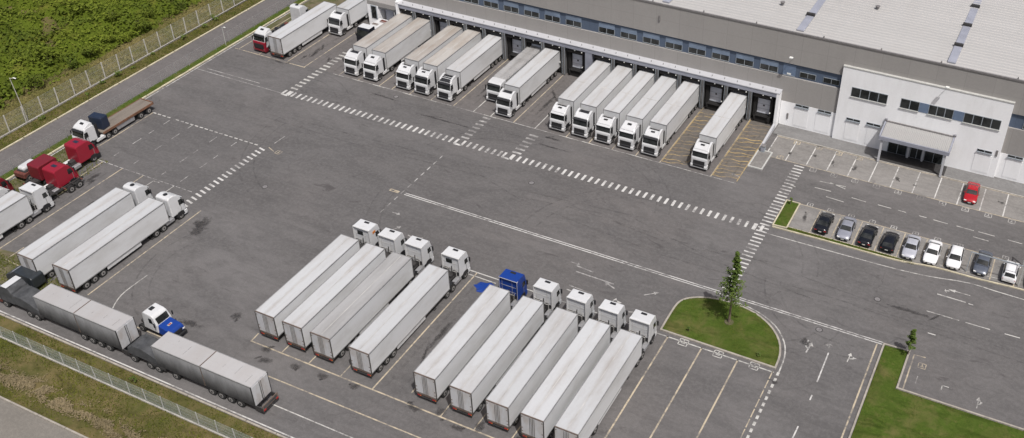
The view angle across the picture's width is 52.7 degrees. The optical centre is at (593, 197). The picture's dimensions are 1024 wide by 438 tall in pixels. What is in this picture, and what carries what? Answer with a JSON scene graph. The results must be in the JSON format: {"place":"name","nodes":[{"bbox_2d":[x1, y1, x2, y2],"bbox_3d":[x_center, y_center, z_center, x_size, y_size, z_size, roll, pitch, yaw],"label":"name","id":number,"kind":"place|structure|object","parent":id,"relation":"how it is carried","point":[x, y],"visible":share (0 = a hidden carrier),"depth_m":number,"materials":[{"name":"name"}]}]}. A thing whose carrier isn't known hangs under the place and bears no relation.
{"place":"outdoors","nodes":[
{"label":"outdoors","id":0,"kind":"place"},
{"bbox_2d":[0,399,81,437],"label":"back road","id":1,"kind":"structure","parent":0,"point":[16,422],"depth_m":106.37,"materials":[{"name":"grey asphalt"}]},
{"bbox_2d":[0,0,203,109],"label":"field","id":2,"kind":"structure","parent":0,"point":[78,55],"depth_m":176.55,"materials":[{"name":"green plant"}]},
{"bbox_2d":[23,74,43,88],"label":"shrub","id":3,"kind":"object","parent":2,"relation":"on","point":[37,79],"visible":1,"depth_m":162.06,"materials":[{"name":"green plant"}]},
{"bbox_2d":[35,47,54,64],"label":"shrub","id":4,"kind":"object","parent":2,"relation":"on","point":[50,53],"visible":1,"depth_m":167.94,"materials":[{"name":"green plant"}]},
{"bbox_2d":[132,16,150,29],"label":"shrub","id":5,"kind":"object","parent":2,"relation":"on","point":[143,24],"visible":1,"depth_m":177.70,"materials":[{"name":"green plant"}]},
{"bbox_2d":[0,0,241,135],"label":"dry verge","id":6,"kind":"structure","parent":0,"point":[24,99],"depth_m":168.00,"materials":[{"name":"green plant"}]},
{"bbox_2d":[0,316,279,437],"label":"grass bank","id":7,"kind":"structure","parent":0,"point":[29,371],"depth_m":109.61,"materials":[{"name":"green plant"}]},
{"bbox_2d":[0,360,166,437],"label":"cut straw","id":8,"kind":"object","parent":7,"relation":"on","point":[62,402],"visible":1,"depth_m":108.70,"materials":[{"name":"straw"},{"name":"dry grass"}]},
{"bbox_2d":[0,326,252,437],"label":"bank fence","id":9,"kind":"object","parent":7,"relation":"on","point":[76,369],"visible":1,"depth_m":109.95,"materials":[{"name":"grey metal"}]},
{"bbox_2d":[0,313,286,437],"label":"bank kerb","id":10,"kind":"structure","parent":7,"relation":"on","point":[136,373],"depth_m":109.58,"materials":[{"name":"concrete"}]},
{"bbox_2d":[0,0,280,437],"bbox_3d":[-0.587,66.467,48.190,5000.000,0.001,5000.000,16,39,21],"label":"grass","id":11,"kind":"structure","parent":0,"point":[46,30],"depth_m":166.21,"materials":[{"name":"green plant"}]},
{"bbox_2d":[0,0,246,138],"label":"field fence","id":12,"kind":"object","parent":11,"relation":"on","point":[105,77],"visible":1,"depth_m":165.12,"materials":[{"name":"metal"}]},
{"bbox_2d":[0,0,292,172],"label":"yard fence","id":13,"kind":"object","parent":11,"relation":"on","point":[48,143],"visible":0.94,"depth_m":160.92,"materials":[{"name":"metal"}]},
{"bbox_2d":[0,0,296,175],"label":"side road","id":14,"kind":"structure","parent":0,"point":[38,136],"depth_m":163.74,"materials":[{"name":"grey asphalt"}]},
{"bbox_2d":[0,0,264,151],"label":"road kerb","id":15,"kind":"structure","parent":14,"relation":"on","point":[126,78],"depth_m":164.97,"materials":[{"name":"concrete"}]},
{"bbox_2d":[0,0,300,177],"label":"verge grass","id":16,"kind":"structure","parent":0,"point":[182,44],"depth_m":166.69,"materials":[{"name":"green plant"}]},
{"bbox_2d":[0,0,304,178],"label":"kerb grass","id":17,"kind":"structure","parent":0,"point":[173,76],"depth_m":165.78,"materials":[{"name":"green plant"}]},
{"bbox_2d":[0,0,345,290],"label":"weedy ground","id":18,"kind":"structure","parent":0,"point":[310,4],"depth_m":141.81,"materials":[{"name":"soil"}]},
{"bbox_2d":[14,159,32,179],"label":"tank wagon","id":19,"kind":"object","parent":18,"relation":"on","point":[22,171],"visible":0.55,"depth_m":141.15,"materials":[{"name":"red metal"}]},
{"bbox_2d":[23,154,56,185],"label":"tractor unit","id":20,"kind":"object","parent":18,"relation":"on","point":[35,166],"visible":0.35,"depth_m":139.87,"materials":[{"name":"red paint"}]},
{"bbox_2d":[0,148,107,289],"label":"patch weeds","id":21,"kind":"object","parent":18,"relation":"on","point":[3,257],"visible":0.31,"depth_m":128.50,"materials":[{"name":"green plant"}]},
{"bbox_2d":[236,21,772,181],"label":"dock paving","id":22,"kind":"structure","parent":0,"point":[535,114],"depth_m":161.93,"materials":[{"name":"concrete"}]},
{"bbox_2d":[252,26,273,51],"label":"tractor unit","id":23,"kind":"object","parent":22,"relation":"on","point":[260,39],"visible":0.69,"depth_m":171.48,"materials":[{"name":"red metal"}]},
{"bbox_2d":[274,3,309,30],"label":"tractor unit","id":24,"kind":"object","parent":22,"relation":"on","point":[297,10],"visible":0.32,"depth_m":178.69,"materials":[{"name":"white metal"}]},
{"bbox_2d":[268,1,336,57],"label":"semi trailer","id":25,"kind":"object","parent":22,"relation":"on","point":[302,29],"visible":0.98,"depth_m":172.90,"materials":[{"name":"white metal"}]},
{"bbox_2d":[355,18,387,40],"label":"tractor unit","id":26,"kind":"object","parent":22,"relation":"on","point":[363,29],"visible":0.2,"depth_m":172.90,"materials":[{"name":"white metal"}]},
{"bbox_2d":[342,12,412,75],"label":"semi truck","id":27,"kind":"object","parent":22,"relation":"on","point":[355,57],"visible":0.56,"depth_m":167.60,"materials":[{"name":"white metal"}]},
{"bbox_2d":[361,16,431,80],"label":"semi truck","id":28,"kind":"object","parent":22,"relation":"on","point":[387,54],"visible":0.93,"depth_m":167.84,"materials":[{"name":"white metal"}]},
{"bbox_2d":[394,24,463,89],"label":"semi truck","id":29,"kind":"object","parent":22,"relation":"on","point":[406,72],"visible":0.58,"depth_m":164.11,"materials":[{"name":"white metal"}]},
{"bbox_2d":[413,28,481,94],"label":"semi truck","id":30,"kind":"object","parent":22,"relation":"on","point":[431,71],"visible":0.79,"depth_m":163.32,"materials":[{"name":"white metal"}]},
{"bbox_2d":[435,33,503,100],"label":"semi truck","id":31,"kind":"object","parent":22,"relation":"on","point":[479,58],"visible":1,"depth_m":163.01,"materials":[{"name":"white metal"}]},
{"bbox_2d":[485,45,540,100],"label":"semi truck","id":32,"kind":"object","parent":22,"relation":"on","point":[498,80],"visible":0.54,"depth_m":161.33,"materials":[{"name":"white metal"}]},
{"bbox_2d":[494,47,560,116],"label":"semi truck","id":33,"kind":"object","parent":22,"relation":"on","point":[535,74],"visible":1,"depth_m":159.21,"materials":[{"name":"white metal"}]},
{"bbox_2d":[548,59,610,131],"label":"semi truck","id":34,"kind":"object","parent":22,"relation":"on","point":[580,89],"visible":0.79,"depth_m":154.71,"materials":[{"name":"white metal"}]},
{"bbox_2d":[571,64,633,137],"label":"semi truck","id":35,"kind":"object","parent":22,"relation":"on","point":[604,93],"visible":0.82,"depth_m":153.53,"materials":[{"name":"white metal"}]},
{"bbox_2d":[594,69,654,143],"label":"semi truck","id":36,"kind":"object","parent":22,"relation":"on","point":[620,105],"visible":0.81,"depth_m":152.18,"materials":[{"name":"white metal"}]},
{"bbox_2d":[617,74,677,149],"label":"semi truck","id":37,"kind":"object","parent":22,"relation":"on","point":[645,109],"visible":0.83,"depth_m":151.06,"materials":[{"name":"white metal"}]},
{"bbox_2d":[640,80,700,156],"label":"semi truck","id":38,"kind":"object","parent":22,"relation":"on","point":[674,112],"visible":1,"depth_m":150.44,"materials":[{"name":"white metal"}]},
{"bbox_2d":[661,108,771,180],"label":"hatched marking","id":39,"kind":"object","parent":22,"relation":"on","point":[740,154],"visible":0.87,"depth_m":150.19,"materials":[{"name":"yellow paint"}]},
{"bbox_2d":[690,91,747,169],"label":"semi truck","id":40,"kind":"object","parent":22,"relation":"on","point":[722,125],"visible":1,"depth_m":147.63,"materials":[{"name":"white metal"}]},
{"bbox_2d":[0,0,1023,437],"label":"yard pavement","id":41,"kind":"structure","parent":0,"point":[326,176],"depth_m":130.51,"materials":[{"name":"grey asphalt"}]},
{"bbox_2d":[0,276,45,320],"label":"tractor unit","id":42,"kind":"object","parent":41,"relation":"on","point":[17,290],"visible":0.78,"depth_m":119.48,"materials":[{"name":"grey metal"}]},
{"bbox_2d":[6,266,46,287],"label":"dark van","id":43,"kind":"object","parent":41,"relation":"on","point":[32,278],"visible":0.67,"depth_m":122.96,"materials":[{"name":"black metal"}]},
{"bbox_2d":[0,182,53,238],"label":"semi truck","id":44,"kind":"object","parent":41,"relation":"on","point":[28,202],"visible":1,"depth_m":132.86,"materials":[{"name":"white metal"}]},
{"bbox_2d":[42,161,79,191],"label":"tractor unit","id":45,"kind":"object","parent":41,"relation":"on","point":[58,175],"visible":0.72,"depth_m":138.84,"materials":[{"name":"red paint"}]},
{"bbox_2d":[47,176,83,196],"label":"bare chassis","id":46,"kind":"object","parent":41,"relation":"on","point":[71,187],"visible":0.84,"depth_m":139.52,"materials":[{"name":"black metal"}]},
{"bbox_2d":[64,137,100,169],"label":"tractor unit","id":47,"kind":"object","parent":41,"relation":"on","point":[79,151],"visible":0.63,"depth_m":143.73,"materials":[{"name":"red paint"}]},
{"bbox_2d":[16,182,153,277],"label":"semi truck","id":48,"kind":"object","parent":41,"relation":"on","point":[44,253],"visible":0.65,"depth_m":127.96,"materials":[{"name":"white metal"}]},
{"bbox_2d":[32,283,139,355],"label":"curtain trailer","id":49,"kind":"object","parent":41,"relation":"on","point":[95,322],"visible":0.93,"depth_m":115.04,"materials":[{"name":"grey fabric"}]},
{"bbox_2d":[70,98,153,144],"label":"flatbed truck","id":50,"kind":"object","parent":41,"relation":"on","point":[88,131],"visible":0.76,"depth_m":151.62,"materials":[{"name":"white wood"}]},
{"bbox_2d":[88,112,109,129],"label":"covered crate","id":51,"kind":"object","parent":50,"relation":"on","point":[100,121],"visible":0.93,"depth_m":149.64,"materials":[{"name":"blue fabric"}]},
{"bbox_2d":[52,191,187,292],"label":"semi truck","id":52,"kind":"object","parent":41,"relation":"on","point":[110,245],"visible":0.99,"depth_m":126.60,"materials":[{"name":"white metal"}]},
{"bbox_2d":[127,333,166,372],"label":"tractor unit","id":53,"kind":"object","parent":41,"relation":"on","point":[139,347],"visible":0.69,"depth_m":112.70,"materials":[{"name":"grey metal"}]},
{"bbox_2d":[5,0,306,179],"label":"yard kerb","id":54,"kind":"structure","parent":41,"relation":"on","point":[50,153],"depth_m":169.03,"materials":[{"name":"grey concrete"}]},
{"bbox_2d":[139,303,186,335],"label":"bonnet truck","id":55,"kind":"object","parent":41,"relation":"on","point":[158,318],"visible":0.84,"depth_m":116.33,"materials":[{"name":"white metal"}]},
{"bbox_2d":[151,331,278,412],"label":"curtain trailer","id":56,"kind":"object","parent":41,"relation":"on","point":[224,375],"visible":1,"depth_m":108.56,"materials":[{"name":"grey fabric"}]},
{"bbox_2d":[255,219,380,339],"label":"semi truck","id":57,"kind":"object","parent":41,"relation":"on","point":[280,305],"visible":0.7,"depth_m":119.95,"materials":[{"name":"white metal"}]},
{"bbox_2d":[282,228,406,350],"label":"semi truck","id":58,"kind":"object","parent":41,"relation":"on","point":[307,315],"visible":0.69,"depth_m":118.65,"materials":[{"name":"white metal"}]},
{"bbox_2d":[327,0,368,34],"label":"semi truck","id":59,"kind":"object","parent":41,"relation":"on","point":[345,16],"visible":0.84,"depth_m":177.99,"materials":[{"name":"white metal"}]},
{"bbox_2d":[310,236,433,361],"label":"semi truck","id":60,"kind":"object","parent":41,"relation":"on","point":[347,319],"visible":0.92,"depth_m":117.75,"materials":[{"name":"white metal"}]},
{"bbox_2d":[348,246,469,376],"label":"semi truck","id":61,"kind":"object","parent":41,"relation":"on","point":[388,330],"visible":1,"depth_m":115.99,"materials":[{"name":"white metal"}]},
{"bbox_2d":[413,269,527,402],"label":"semi truck","id":62,"kind":"object","parent":41,"relation":"on","point":[441,366],"visible":0.93,"depth_m":112.76,"materials":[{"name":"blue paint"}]},
{"bbox_2d":[185,52,803,287],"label":"crosswalk","id":63,"kind":"structure","parent":41,"relation":"on","point":[512,156],"depth_m":145.17,"materials":[{"name":"paint"}]},
{"bbox_2d":[449,278,561,416],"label":"semi truck","id":64,"kind":"object","parent":41,"relation":"on","point":[479,376],"visible":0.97,"depth_m":111.29,"materials":[{"name":"white metal"}]},
{"bbox_2d":[0,17,1022,437],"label":"stall lines","id":65,"kind":"object","parent":41,"relation":"on","point":[562,301],"visible":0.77,"depth_m":126.68,"materials":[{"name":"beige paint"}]},
{"bbox_2d":[0,12,1023,437],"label":"lane lines","id":66,"kind":"object","parent":41,"relation":"on","point":[582,250],"visible":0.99,"depth_m":123.09,"materials":[{"name":"paint"}]},
{"bbox_2d":[485,289,595,430],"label":"semi truck","id":67,"kind":"object","parent":41,"relation":"on","point":[510,395],"visible":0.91,"depth_m":109.67,"materials":[{"name":"white metal"}]},
{"bbox_2d":[520,299,627,437],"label":"semi truck","id":68,"kind":"object","parent":41,"relation":"on","point":[545,407],"visible":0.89,"depth_m":108.29,"materials":[{"name":"white metal"}]},
{"bbox_2d":[554,309,658,437],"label":"semi truck","id":69,"kind":"object","parent":41,"relation":"on","point":[590,404],"visible":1,"depth_m":107.59,"materials":[{"name":"white metal"}]},
{"bbox_2d":[269,136,1015,408],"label":"arrow markings","id":70,"kind":"object","parent":41,"relation":"on","point":[809,344],"visible":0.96,"depth_m":128.49,"materials":[{"name":"white paint"}]},
{"bbox_2d":[367,0,1023,183],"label":"warehouse","id":71,"kind":"structure","parent":41,"relation":"on","point":[940,82],"depth_m":149.69,"materials":[{"name":"metal"}]},
{"bbox_2d":[503,0,518,13],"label":"window","id":72,"kind":"structure","parent":71,"relation":"in","point":[508,6],"depth_m":166.45,"materials":[{"name":"glass"}]},
{"bbox_2d":[524,5,538,17],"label":"window","id":73,"kind":"structure","parent":71,"relation":"in","point":[530,11],"depth_m":165.16,"materials":[{"name":"glass"}]},
{"bbox_2d":[545,10,559,22],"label":"window","id":74,"kind":"structure","parent":71,"relation":"in","point":[552,16],"depth_m":163.81,"materials":[{"name":"glass"}]},
{"bbox_2d":[566,14,581,27],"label":"window","id":75,"kind":"structure","parent":71,"relation":"in","point":[574,21],"depth_m":162.48,"materials":[{"name":"glass"}]},
{"bbox_2d":[599,22,614,35],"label":"window","id":76,"kind":"structure","parent":71,"relation":"in","point":[605,28],"depth_m":160.43,"materials":[{"name":"glass"}]},
{"bbox_2d":[620,27,636,40],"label":"window","id":77,"kind":"structure","parent":71,"relation":"in","point":[627,33],"depth_m":159.10,"materials":[{"name":"glass"}]},
{"bbox_2d":[643,32,659,45],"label":"window","id":78,"kind":"structure","parent":71,"relation":"in","point":[649,38],"depth_m":157.79,"materials":[{"name":"glass"}]},
{"bbox_2d":[665,37,682,50],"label":"window","id":79,"kind":"structure","parent":71,"relation":"in","point":[671,43],"depth_m":156.48,"materials":[{"name":"glass"}]},
{"bbox_2d":[688,42,705,55],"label":"window","id":80,"kind":"structure","parent":71,"relation":"in","point":[694,48],"depth_m":155.15,"materials":[{"name":"glass"}]},
{"bbox_2d":[712,47,729,61],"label":"window","id":81,"kind":"structure","parent":71,"relation":"in","point":[724,55],"depth_m":153.79,"materials":[{"name":"glass"}]},
{"bbox_2d":[735,53,753,66],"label":"window","id":82,"kind":"structure","parent":71,"relation":"in","point":[746,60],"depth_m":152.48,"materials":[{"name":"glass"}]},
{"bbox_2d":[760,58,778,72],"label":"window","id":83,"kind":"structure","parent":71,"relation":"in","point":[768,65],"depth_m":151.15,"materials":[{"name":"glass"}]},
{"bbox_2d":[660,296,780,368],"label":"island kerb","id":84,"kind":"structure","parent":41,"relation":"on","point":[720,349],"depth_m":117.44,"materials":[{"name":"stone"}]},
{"bbox_2d":[662,297,778,365],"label":"island lawn","id":85,"kind":"structure","parent":84,"relation":"on","point":[677,322],"depth_m":118.80,"materials":[{"name":"green plant"}]},
{"bbox_2d":[716,251,747,322],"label":"narrow tree","id":86,"kind":"object","parent":85,"relation":"on","point":[729,284],"visible":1,"depth_m":116.08,"materials":[{"name":"green plant"}]},
{"bbox_2d":[747,149,772,169],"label":"concrete island","id":87,"kind":"structure","parent":41,"relation":"on","point":[759,160],"depth_m":147.28,"materials":[{"name":"grey concrete"}]},
{"bbox_2d":[788,228,905,260],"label":"planting strip","id":88,"kind":"object","parent":41,"relation":"on","point":[792,229],"visible":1,"depth_m":131.88,"materials":[{"name":"green plant"}]},
{"bbox_2d":[769,136,1023,221],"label":"visitor parking","id":89,"kind":"structure","parent":41,"relation":"on","point":[949,190],"depth_m":144.16,"materials":[{"name":"concrete"}]},
{"bbox_2d":[963,181,979,203],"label":"parked car","id":90,"kind":"object","parent":89,"relation":"on","point":[971,191],"visible":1,"depth_m":139.32,"materials":[{"name":"red metal"}]},
{"bbox_2d":[772,199,1023,290],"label":"parking kerb","id":91,"kind":"structure","parent":41,"relation":"on","point":[777,227],"depth_m":130.87,"materials":[{"name":"grey concrete"}]},
{"bbox_2d":[773,124,1023,195],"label":"building apron","id":92,"kind":"object","parent":41,"relation":"on","point":[1009,186],"visible":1,"depth_m":149.09,"materials":[{"name":"concrete"}]},
{"bbox_2d":[777,134,1023,197],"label":"apron kerb","id":93,"kind":"structure","parent":41,"relation":"on","point":[896,164],"depth_m":146.68,"materials":[{"name":"concrete"}]},
{"bbox_2d":[788,204,1023,287],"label":"staff parking","id":94,"kind":"structure","parent":41,"relation":"on","point":[798,221],"depth_m":132.07,"materials":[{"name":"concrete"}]},
{"bbox_2d":[814,212,834,234],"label":"parked car","id":95,"kind":"object","parent":94,"relation":"on","point":[825,221],"visible":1,"depth_m":133.47,"materials":[{"name":"black metal"}]},
{"bbox_2d":[836,216,856,240],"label":"parked car","id":96,"kind":"object","parent":94,"relation":"on","point":[847,227],"visible":1,"depth_m":132.68,"materials":[{"name":"silver metal"}]},
{"bbox_2d":[857,224,877,247],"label":"parked car","id":97,"kind":"object","parent":94,"relation":"on","point":[869,233],"visible":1,"depth_m":131.34,"materials":[{"name":"black metal"}]},
{"bbox_2d":[879,231,899,253],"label":"parked car","id":98,"kind":"object","parent":94,"relation":"on","point":[889,241],"visible":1,"depth_m":130.18,"materials":[{"name":"black metal"}]},
{"bbox_2d":[901,234,920,259],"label":"parked car","id":99,"kind":"object","parent":94,"relation":"on","point":[911,246],"visible":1,"depth_m":129.66,"materials":[{"name":"silver metal"}]},
{"bbox_2d":[922,239,942,264],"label":"parked car","id":100,"kind":"object","parent":94,"relation":"on","point":[931,255],"visible":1,"depth_m":128.85,"materials":[{"name":"white metal"}]},
{"bbox_2d":[945,244,964,269],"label":"parked car","id":101,"kind":"object","parent":94,"relation":"on","point":[954,260],"visible":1,"depth_m":128.00,"materials":[{"name":"white metal"}]},
{"bbox_2d":[972,250,992,275],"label":"parked car","id":102,"kind":"object","parent":94,"relation":"on","point":[982,263],"visible":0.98,"depth_m":127.17,"materials":[{"name":"grey metal"}]},
{"bbox_2d":[1000,260,1020,283],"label":"parked car","id":103,"kind":"object","parent":94,"relation":"on","point":[1010,272],"visible":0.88,"depth_m":125.53,"materials":[{"name":"white metal"}]},
{"bbox_2d":[848,343,1023,437],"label":"lawn kerb","id":104,"kind":"structure","parent":41,"relation":"on","point":[932,399],"depth_m":110.21,"materials":[{"name":"stone"}]},
{"bbox_2d":[774,201,798,226],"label":"bay lawn","id":105,"kind":"structure","parent":0,"point":[786,214],"depth_m":136.80,"materials":[{"name":"green plant"}]},
{"bbox_2d":[851,345,1023,437],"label":"lawn","id":106,"kind":"structure","parent":0,"point":[933,422],"depth_m":108.03,"materials":[{"name":"green plant"}]},
{"bbox_2d":[905,329,916,353],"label":"young tree","id":107,"kind":"object","parent":106,"relation":"on","point":[912,337],"visible":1,"depth_m":113.95,"materials":[{"name":"green plant"}]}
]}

